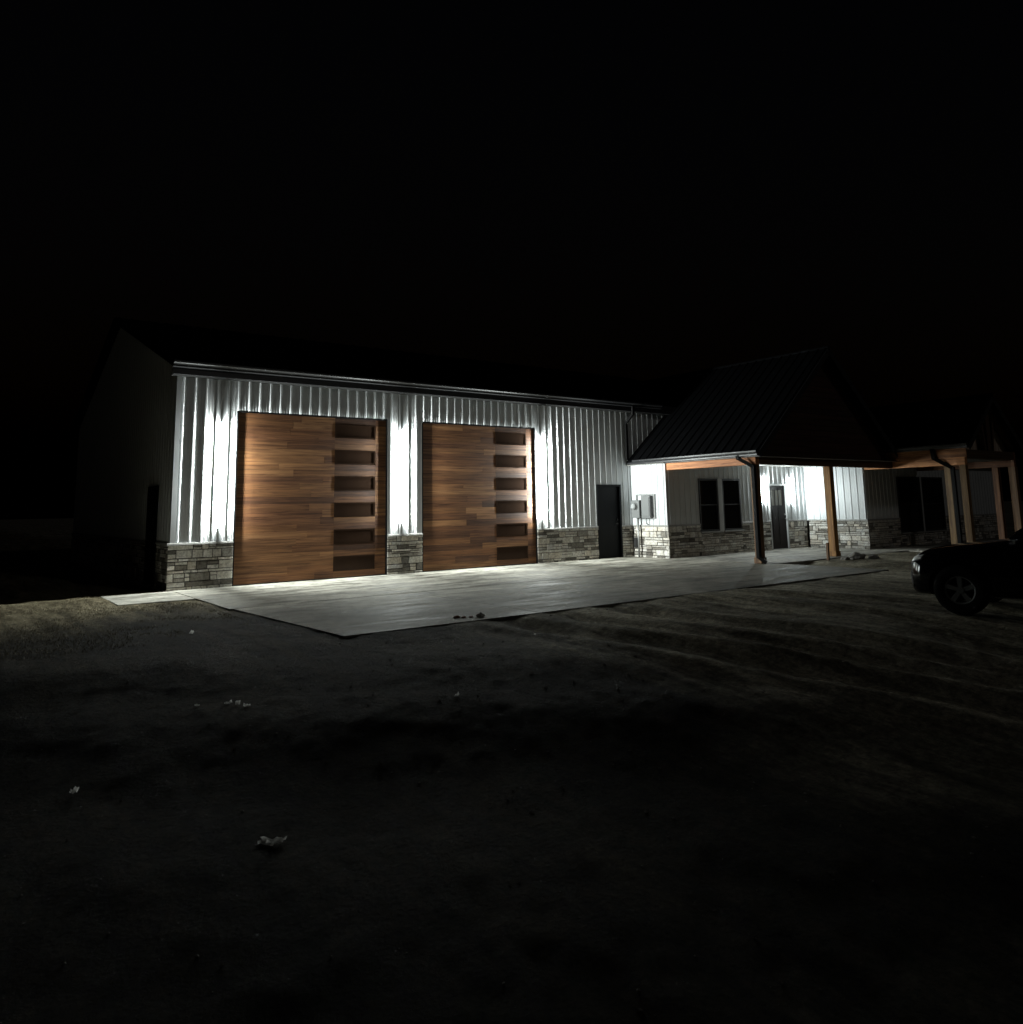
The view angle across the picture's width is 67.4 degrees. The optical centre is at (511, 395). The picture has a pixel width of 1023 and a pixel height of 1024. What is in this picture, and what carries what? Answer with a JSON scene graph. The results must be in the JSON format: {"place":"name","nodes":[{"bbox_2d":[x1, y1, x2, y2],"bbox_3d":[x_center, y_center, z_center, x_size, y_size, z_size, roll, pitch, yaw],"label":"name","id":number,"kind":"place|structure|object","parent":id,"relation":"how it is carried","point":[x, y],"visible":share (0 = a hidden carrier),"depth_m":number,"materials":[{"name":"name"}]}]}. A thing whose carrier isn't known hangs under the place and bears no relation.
{"place":"outdoors","nodes":[
{"label":"outdoors","id":0,"kind":"place"},
{"bbox_2d":[69,786,78,793],"bbox_3d":[-3.103,2.796,5.446,0.045,0.036,0.052,-5,-9,25],"label":"paper scrap","id":1,"kind":"object","parent":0,"point":[75,789],"visible":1,"depth_m":5.45,"materials":[{"name":"white paper"}]},
{"bbox_2d":[0,590,248,660],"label":"dry grass","id":2,"kind":"structure","parent":0,"point":[128,610],"depth_m":11.07,"materials":[{"name":"beige plant"}]},
{"bbox_2d":[258,836,286,845],"bbox_3d":[-1.487,2.750,4.750,0.173,0.039,0.094,-2,-8,6],"label":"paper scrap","id":3,"kind":"object","parent":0,"point":[269,841],"visible":1,"depth_m":4.74,"materials":[{"name":"white paper"}]},
{"bbox_2d":[71,317,677,591],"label":"garage building","id":4,"kind":"structure","parent":0,"point":[311,481],"depth_m":18.88,"materials":[{"name":"metal"}]},
{"bbox_2d":[143,486,158,586],"bbox_3d":[-7.852,3.034,16.715,0.028,2.120,0.950,5,-10,-36],"label":"side door","id":5,"kind":"structure","parent":4,"relation":"in","point":[153,491],"depth_m":16.64,"materials":[{"name":"grey paint"}]},
{"bbox_2d":[217,422,222,527],"bbox_3d":[-6.106,1.649,16.088,0.035,2.220,0.067,5,-10,-36],"label":"wall light","id":6,"kind":"object","parent":4,"relation":"attached to","point":[219,500],"visible":1,"depth_m":16.06,"materials":[{"name":"white metal"}]},
{"bbox_2d":[232,410,387,585],"bbox_3d":[-4.437,2.265,17.330,3.595,3.695,0.077,5,-10,-36],"label":"garage door","id":7,"kind":"structure","parent":4,"relation":"in","point":[310,501],"depth_m":17.23,"materials":[{"name":"brown wood"}]},
{"bbox_2d":[401,431,403,522],"bbox_3d":[-2.649,1.952,18.627,0.035,2.220,0.067,5,-10,-36],"label":"wall light","id":8,"kind":"object","parent":4,"relation":"attached to","point":[402,435],"visible":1,"depth_m":18.61,"materials":[{"name":"white metal"}]},
{"bbox_2d":[422,421,537,571],"bbox_3d":[-0.784,2.585,20.014,3.593,3.695,0.077,5,-10,-36],"label":"garage door","id":9,"kind":"structure","parent":4,"relation":"in","point":[479,500],"depth_m":19.93,"materials":[{"name":"brown wood"}]},
{"bbox_2d":[540,438,543,517],"bbox_3d":[0.840,2.258,21.190,0.035,2.220,0.067,5,-10,-36],"label":"wall light","id":10,"kind":"object","parent":4,"relation":"attached to","point":[542,480],"visible":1,"depth_m":21.16,"materials":[{"name":"white metal"}]},
{"bbox_2d":[596,485,622,558],"bbox_3d":[2.854,3.679,22.576,0.966,2.131,0.146,5,-10,-36],"label":"service door","id":11,"kind":"structure","parent":4,"relation":"in","point":[609,507],"depth_m":22.61,"materials":[{"name":"grey paint"}]},
{"bbox_2d":[101,556,888,637],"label":"driveway","id":12,"kind":"structure","parent":0,"point":[349,607],"depth_m":14.35,"materials":[{"name":"concrete"}]},
{"bbox_2d":[476,612,484,616],"bbox_3d":[-0.441,3.110,10.915,0.109,0.069,0.127,-8,-11,41],"label":"stone","id":13,"kind":"object","parent":12,"relation":"on","point":[480,614],"visible":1,"depth_m":10.88,"materials":[{"name":"grey stone"}]},
{"bbox_2d":[0,501,1022,1023],"bbox_3d":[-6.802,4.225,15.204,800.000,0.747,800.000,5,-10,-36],"label":"ground","id":14,"kind":"structure","parent":0,"point":[602,937],"depth_m":5.17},
{"bbox_2d":[826,543,829,559],"bbox_3d":[8.410,4.180,20.399,0.077,0.559,0.065,5,-10,-36],"label":"wooden stake","id":15,"kind":"object","parent":14,"relation":"on","point":[827,552],"visible":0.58,"depth_m":20.38,"materials":[{"name":"brown wood"}]},
{"bbox_2d":[840,556,850,559],"bbox_3d":[8.822,4.284,20.274,0.279,0.099,0.236,5,-10,-36],"label":"rock","id":16,"kind":"object","parent":14,"relation":"on","point":[844,558],"visible":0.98,"depth_m":20.20,"materials":[{"name":"stone"}]},
{"bbox_2d":[848,552,865,559],"bbox_3d":[9.262,4.275,20.545,0.584,0.205,0.380,5,-10,-36],"label":"rock","id":17,"kind":"object","parent":14,"relation":"on","point":[855,556],"visible":0.88,"depth_m":20.38,"materials":[{"name":"stone"}]},
{"bbox_2d":[868,555,878,558],"bbox_3d":[9.727,4.319,20.627,0.333,0.115,0.254,5,-10,-36],"label":"rock","id":18,"kind":"object","parent":14,"relation":"on","point":[873,556],"visible":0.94,"depth_m":20.54,"materials":[{"name":"stone"}]},
{"bbox_2d":[911,527,1022,614],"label":"parked car","id":19,"kind":"object","parent":14,"relation":"on","point":[970,578],"visible":1,"depth_m":10.56,"materials":[{"name":"black paint"}]},
{"bbox_2d":[0,0,1022,519],"label":"sky","id":20,"kind":"structure","parent":0,"point":[642,190],"materials":[{"name":"black"}]},
{"bbox_2d":[621,345,1022,563],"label":"porch house","id":21,"kind":"structure","parent":0,"point":[715,447],"depth_m":23.27,"materials":[{"name":"metal"}]},
{"bbox_2d":[634,538,637,547],"bbox_3d":[3.696,4.351,22.789,0.062,0.290,0.140,5,-10,-36],"label":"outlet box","id":22,"kind":"object","parent":21,"relation":"attached to","point":[635,542],"visible":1,"depth_m":22.75,"materials":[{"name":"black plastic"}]},
{"bbox_2d":[631,494,655,556],"bbox_3d":[3.839,3.800,22.492,0.318,1.830,0.780,5,-10,-36],"label":"electric meter","id":23,"kind":"object","parent":21,"relation":"attached to","point":[642,508],"visible":1,"depth_m":22.57,"materials":[{"name":"grey paint"}]},
{"bbox_2d":[698,478,722,532],"bbox_3d":[5.948,3.300,23.121,0.960,1.615,0.180,5,-10,-36],"label":"window","id":24,"kind":"structure","parent":21,"relation":"in","point":[707,488],"depth_m":23.16,"materials":[{"name":"black glass"}]},
{"bbox_2d":[722,479,744,531],"bbox_3d":[6.816,3.376,23.759,0.960,1.615,0.180,5,-10,-36],"label":"window","id":25,"kind":"structure","parent":21,"relation":"in","point":[730,487],"depth_m":23.81,"materials":[{"name":"black glass"}]},
{"bbox_2d":[762,478,765,502],"bbox_3d":[8.141,3.046,24.772,0.035,0.820,0.067,5,-10,-36],"label":"entry light","id":26,"kind":"object","parent":21,"relation":"attached to","point":[764,490],"visible":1,"depth_m":24.75,"materials":[{"name":"white metal"}]},
{"bbox_2d":[768,484,790,549],"bbox_3d":[8.734,3.944,25.136,0.970,2.125,0.170,5,-10,-36],"label":"entry door","id":27,"kind":"structure","parent":21,"relation":"in","point":[777,494],"depth_m":25.16,"materials":[{"name":"brown paint"}]},
{"bbox_2d":[789,478,792,502],"bbox_3d":[9.331,3.150,25.646,0.035,0.820,0.067,5,-10,-36],"label":"entry light","id":28,"kind":"object","parent":21,"relation":"attached to","point":[791,499],"visible":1,"depth_m":25.62,"materials":[{"name":"white metal"}]},
{"bbox_2d":[896,477,926,533],"bbox_3d":[13.560,3.704,26.113,1.630,1.895,0.180,5,-10,-36],"label":"window","id":29,"kind":"structure","parent":21,"relation":"in","point":[908,488],"depth_m":26.16,"materials":[{"name":"black glass"}]},
{"bbox_2d":[921,477,948,531],"bbox_3d":[14.887,3.820,27.087,1.630,1.895,0.180,5,-10,-36],"label":"window","id":30,"kind":"structure","parent":21,"relation":"in","point":[932,488],"depth_m":27.16,"materials":[{"name":"black glass"}]},
{"bbox_2d":[680,538,1008,564],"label":"porch floor","id":31,"kind":"structure","parent":0,"point":[794,556],"depth_m":22.68,"materials":[{"name":"concrete"}]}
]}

